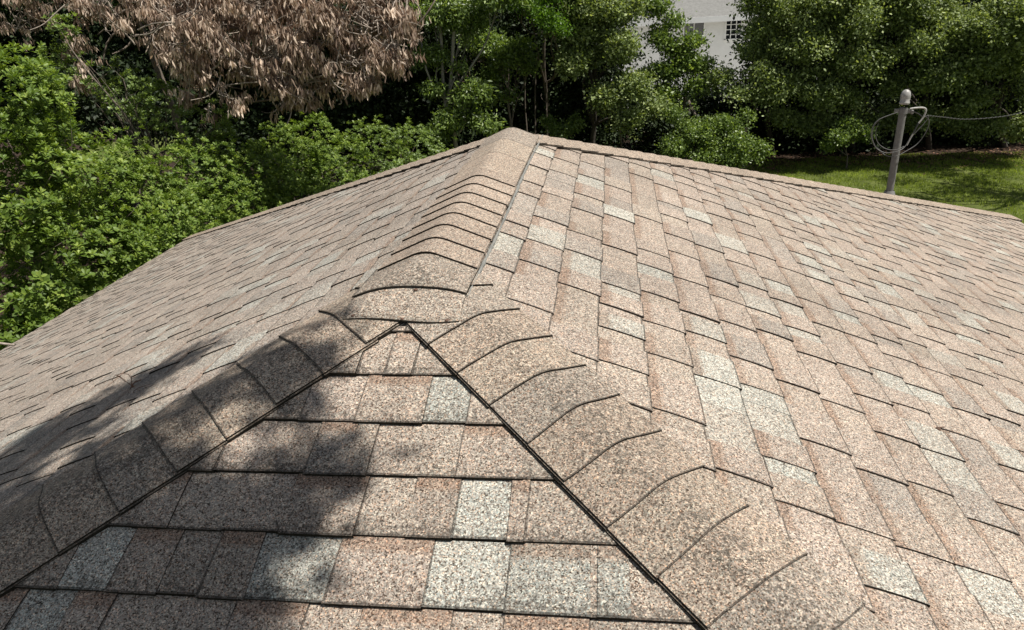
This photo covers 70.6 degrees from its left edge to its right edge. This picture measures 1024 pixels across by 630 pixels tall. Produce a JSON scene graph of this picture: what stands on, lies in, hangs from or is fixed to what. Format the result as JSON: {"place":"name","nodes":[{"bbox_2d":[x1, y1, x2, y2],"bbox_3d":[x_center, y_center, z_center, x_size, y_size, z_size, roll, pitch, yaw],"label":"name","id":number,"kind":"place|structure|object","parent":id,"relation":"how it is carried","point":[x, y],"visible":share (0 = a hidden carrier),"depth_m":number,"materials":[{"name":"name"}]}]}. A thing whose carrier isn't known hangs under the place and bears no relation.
{"place":"outdoors","nodes":[
{"label":"outdoors","id":0,"kind":"place"},
{"bbox_2d":[0,127,1023,629],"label":"house","id":1,"kind":"structure","parent":0,"point":[512,379],"depth_m":1.85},
{"bbox_2d":[0,342,15,345],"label":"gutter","id":2,"kind":"object","parent":1,"relation":"on","point":[8,344],"visible":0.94,"depth_m":7.09,"materials":[{"name":"white metal"}]},
{"bbox_2d":[112,373,149,392],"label":"dry twig","id":3,"kind":"object","parent":1,"relation":"on","point":[131,384],"visible":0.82,"depth_m":2.45,"materials":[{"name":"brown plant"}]},
{"bbox_2d":[884,89,913,194],"bbox_3d":[3.768,-1.623,7.107,0.280,1.138,0.280,0,24,8],"label":"mast","id":4,"kind":"object","parent":1,"relation":"on","point":[905,96],"visible":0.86,"depth_m":7.04,"materials":[{"name":"metal"}]},
{"bbox_2d":[871,107,929,156],"bbox_3d":[3.732,-1.758,6.961,0.520,0.458,0.074,1,24,10],"label":"cable coil","id":5,"kind":"object","parent":4,"relation":"hanging from","point":[913,133],"visible":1,"depth_m":6.98,"materials":[{"name":"grey rubber"}]},
{"bbox_2d":[928,112,1023,119],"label":"service cable","id":6,"kind":"object","parent":4,"relation":"attached to","point":[974,119],"visible":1,"depth_m":7.32,"materials":[{"name":"grey plastic"}]},
{"bbox_2d":[45,55,1023,309],"bbox_3d":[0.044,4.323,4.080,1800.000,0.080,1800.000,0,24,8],"label":"ground","id":7,"kind":"structure","parent":0,"point":[946,183],"depth_m":20.37,"materials":[{"name":"green plant"}]},
{"bbox_2d":[0,40,173,350],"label":"shrub","id":8,"kind":"object","parent":7,"relation":"on","point":[34,306],"visible":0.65,"depth_m":9.47,"materials":[{"name":"green plant"}]},
{"bbox_2d":[0,61,1023,339],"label":"planting bed","id":9,"kind":"object","parent":7,"relation":"on","point":[918,149],"visible":0.05,"depth_m":23.70,"materials":[{"name":"green plant"}]},
{"bbox_2d":[0,0,101,160],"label":"dark tree","id":10,"kind":"object","parent":9,"relation":"on","point":[6,39],"visible":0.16,"depth_m":21.27,"materials":[{"name":"green plant"}]},
{"bbox_2d":[2,0,240,205],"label":"dark tree","id":11,"kind":"object","parent":9,"relation":"on","point":[131,56],"visible":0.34,"depth_m":19.81,"materials":[{"name":"green plant"}]},
{"bbox_2d":[15,114,239,305],"bbox_3d":[-5.959,-1.234,12.055,3.157,4.384,4.756,0,24,8],"label":"shrub","id":12,"kind":"object","parent":9,"relation":"on","point":[177,195],"visible":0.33,"depth_m":11.55,"materials":[{"name":"green plant"}]},
{"bbox_2d":[35,11,235,243],"bbox_3d":[-7.323,-3.246,15.007,4.142,5.800,1.520,5,26,19],"label":"tree","id":13,"kind":"object","parent":9,"relation":"on","point":[127,110],"visible":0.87,"depth_m":14.39,"materials":[{"name":"green plant"}]},
{"bbox_2d":[0,0,435,226],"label":"dead tree","id":14,"kind":"object","parent":9,"relation":"on","point":[191,27],"visible":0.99,"depth_m":13.16,"materials":[{"name":"brown plant"}]},
{"bbox_2d":[113,0,345,195],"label":"dark tree","id":15,"kind":"object","parent":9,"relation":"on","point":[244,132],"visible":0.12,"depth_m":21.28,"materials":[{"name":"green plant"}]},
{"bbox_2d":[141,120,335,251],"bbox_3d":[-5.309,-2.026,14.318,3.883,3.886,4.372,0,24,8],"label":"shrub","id":16,"kind":"object","parent":9,"relation":"on","point":[243,183],"visible":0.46,"depth_m":13.90,"materials":[{"name":"green plant"}]},
{"bbox_2d":[215,111,385,210],"bbox_3d":[-4.501,-2.805,16.476,3.054,3.459,4.296,0,24,8],"label":"shrub","id":17,"kind":"object","parent":9,"relation":"on","point":[317,156],"visible":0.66,"depth_m":16.09,"materials":[{"name":"green plant"}]},
{"bbox_2d":[246,0,449,192],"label":"dark tree","id":18,"kind":"object","parent":9,"relation":"on","point":[341,114],"visible":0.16,"depth_m":22.34,"materials":[{"name":"green plant"}]},
{"bbox_2d":[327,114,456,180],"bbox_3d":[-2.925,-4.023,19.420,3.178,3.080,4.254,10,27,27],"label":"shrub","id":19,"kind":"object","parent":9,"relation":"on","point":[396,146],"visible":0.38,"depth_m":18.82,"materials":[{"name":"green plant"}]},
{"bbox_2d":[344,0,522,169],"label":"dark tree","id":20,"kind":"object","parent":9,"relation":"on","point":[424,116],"visible":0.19,"depth_m":23.72,"materials":[{"name":"green plant"}]},
{"bbox_2d":[401,0,532,148],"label":"slim tree","id":21,"kind":"object","parent":9,"relation":"on","point":[456,17],"visible":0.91,"depth_m":20.17,"materials":[{"name":"green plant"}]},
{"bbox_2d":[455,27,545,126],"bbox_3d":[-0.300,-6.540,22.377,2.993,4.906,1.909,13,29,33],"label":"young tree","id":22,"kind":"object","parent":9,"relation":"on","point":[499,53],"visible":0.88,"depth_m":21.73,"materials":[{"name":"green plant"}]},
{"bbox_2d":[517,76,527,131],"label":"sapling stem","id":23,"kind":"object","parent":9,"relation":"on","point":[525,105],"visible":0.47,"depth_m":23.72,"materials":[{"name":"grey plant"}]},
{"bbox_2d":[441,0,611,145],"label":"dark tree","id":24,"kind":"object","parent":9,"relation":"on","point":[560,106],"visible":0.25,"depth_m":24.48,"materials":[{"name":"green plant"}]},
{"bbox_2d":[530,62,536,132],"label":"sapling stem","id":25,"kind":"object","parent":9,"relation":"on","point":[535,104],"visible":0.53,"depth_m":24.06,"materials":[{"name":"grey plant"}]},
{"bbox_2d":[497,0,575,135],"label":"overhanging branch tree","id":26,"kind":"object","parent":9,"relation":"on","point":[551,24],"visible":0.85,"depth_m":19.98,"materials":[{"name":"green plant"}]},
{"bbox_2d":[541,80,547,134],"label":"sapling stem","id":27,"kind":"object","parent":9,"relation":"on","point":[546,103],"visible":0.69,"depth_m":23.45,"materials":[{"name":"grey plant"}]},
{"bbox_2d":[536,111,588,139],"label":"bush","id":28,"kind":"object","parent":9,"relation":"on","point":[559,130],"visible":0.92,"depth_m":22.07,"materials":[{"name":"green plant"}]},
{"bbox_2d":[519,1,666,150],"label":"dark tree","id":29,"kind":"object","parent":9,"relation":"on","point":[604,137],"visible":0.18,"depth_m":25.06,"materials":[{"name":"green plant"}]},
{"bbox_2d":[533,0,676,143],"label":"hedge tree","id":30,"kind":"object","parent":9,"relation":"on","point":[591,20],"visible":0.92,"depth_m":20.88,"materials":[{"name":"green plant"}]},
{"bbox_2d":[234,145,1023,189],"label":"leaf litter","id":31,"kind":"object","parent":9,"relation":"on","point":[887,160],"visible":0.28,"depth_m":22.64,"materials":[{"name":"brown plant"}]},
{"bbox_2d":[637,0,724,159],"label":"narrow tree","id":32,"kind":"object","parent":9,"relation":"on","point":[683,59],"visible":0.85,"depth_m":22.08,"materials":[{"name":"green plant"}]},
{"bbox_2d":[627,81,764,165],"bbox_3d":[6.395,-6.474,25.455,6.092,3.446,5.396,0,24,8],"label":"bush","id":33,"kind":"object","parent":9,"relation":"on","point":[708,106],"visible":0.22,"depth_m":25.45,"materials":[{"name":"green plant"}]},
{"bbox_2d":[700,0,858,155],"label":"hedge tree","id":34,"kind":"object","parent":9,"relation":"on","point":[796,45],"visible":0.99,"depth_m":21.22,"materials":[{"name":"green plant"}]},
{"bbox_2d":[722,0,917,154],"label":"dark tree","id":35,"kind":"object","parent":9,"relation":"on","point":[796,142],"visible":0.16,"depth_m":24.26,"materials":[{"name":"green plant"}]},
{"bbox_2d":[798,0,929,151],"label":"hedge tree","id":36,"kind":"object","parent":9,"relation":"on","point":[871,60],"visible":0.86,"depth_m":20.96,"materials":[{"name":"green plant"}]},
{"bbox_2d":[813,0,984,154],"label":"dark tree","id":37,"kind":"object","parent":9,"relation":"on","point":[883,141],"visible":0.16,"depth_m":23.89,"materials":[{"name":"green plant"}]},
{"bbox_2d":[873,0,996,149],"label":"hedge tree","id":38,"kind":"object","parent":9,"relation":"on","point":[923,42],"visible":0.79,"depth_m":20.58,"materials":[{"name":"green plant"}]},
{"bbox_2d":[906,0,1023,148],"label":"dark tree","id":39,"kind":"object","parent":9,"relation":"on","point":[1014,108],"visible":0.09,"depth_m":23.58,"materials":[{"name":"green plant"}]},
{"bbox_2d":[942,0,1023,147],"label":"hedge tree","id":40,"kind":"object","parent":9,"relation":"on","point":[1002,41],"visible":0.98,"depth_m":20.20,"materials":[{"name":"green plant"}]},
{"bbox_2d":[611,0,763,91],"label":"neighbour house","id":41,"kind":"structure","parent":7,"relation":"on","point":[713,18],"depth_m":36.32,"materials":[{"name":"white paint"}]},
{"bbox_2d":[682,23,705,44],"bbox_3d":[9.151,-14.219,36.423,1.111,1.224,0.100,0,24,8],"label":"window frame","id":42,"kind":"structure","parent":41,"relation":"in","point":[700,26],"depth_m":36.34,"materials":[{"name":"white paint"}]},
{"bbox_2d":[724,20,742,40],"bbox_3d":[11.061,-14.260,36.140,0.865,1.014,0.100,0,24,8],"label":"window frame","id":43,"kind":"structure","parent":41,"relation":"in","point":[729,25],"depth_m":36.16,"materials":[{"name":"white paint"}]},
{"bbox_2d":[654,99,740,164],"bbox_3d":[5.510,-5.126,21.451,2.557,2.362,1.738,0,24,8],"label":"bush","id":44,"kind":"object","parent":7,"relation":"on","point":[706,144],"visible":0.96,"depth_m":21.22,"materials":[{"name":"green plant"}]},
{"bbox_2d":[716,106,779,168],"bbox_3d":[6.744,-4.985,21.263,1.967,2.101,1.446,-15,26,-24],"label":"bush","id":45,"kind":"object","parent":7,"relation":"on","point":[734,146],"visible":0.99,"depth_m":21.07,"materials":[{"name":"green plant"}]},
{"bbox_2d":[816,112,881,167],"bbox_3d":[10.006,-5.180,21.615,1.829,1.762,1.481,0,24,8],"label":"bush","id":46,"kind":"object","parent":7,"relation":"on","point":[851,128],"visible":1,"depth_m":21.39,"materials":[{"name":"green plant"}]},
{"bbox_2d":[732,150,1023,222],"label":"grass","id":47,"kind":"structure","parent":7,"relation":"on","point":[909,171],"depth_m":21.00,"materials":[{"name":"green plant"}]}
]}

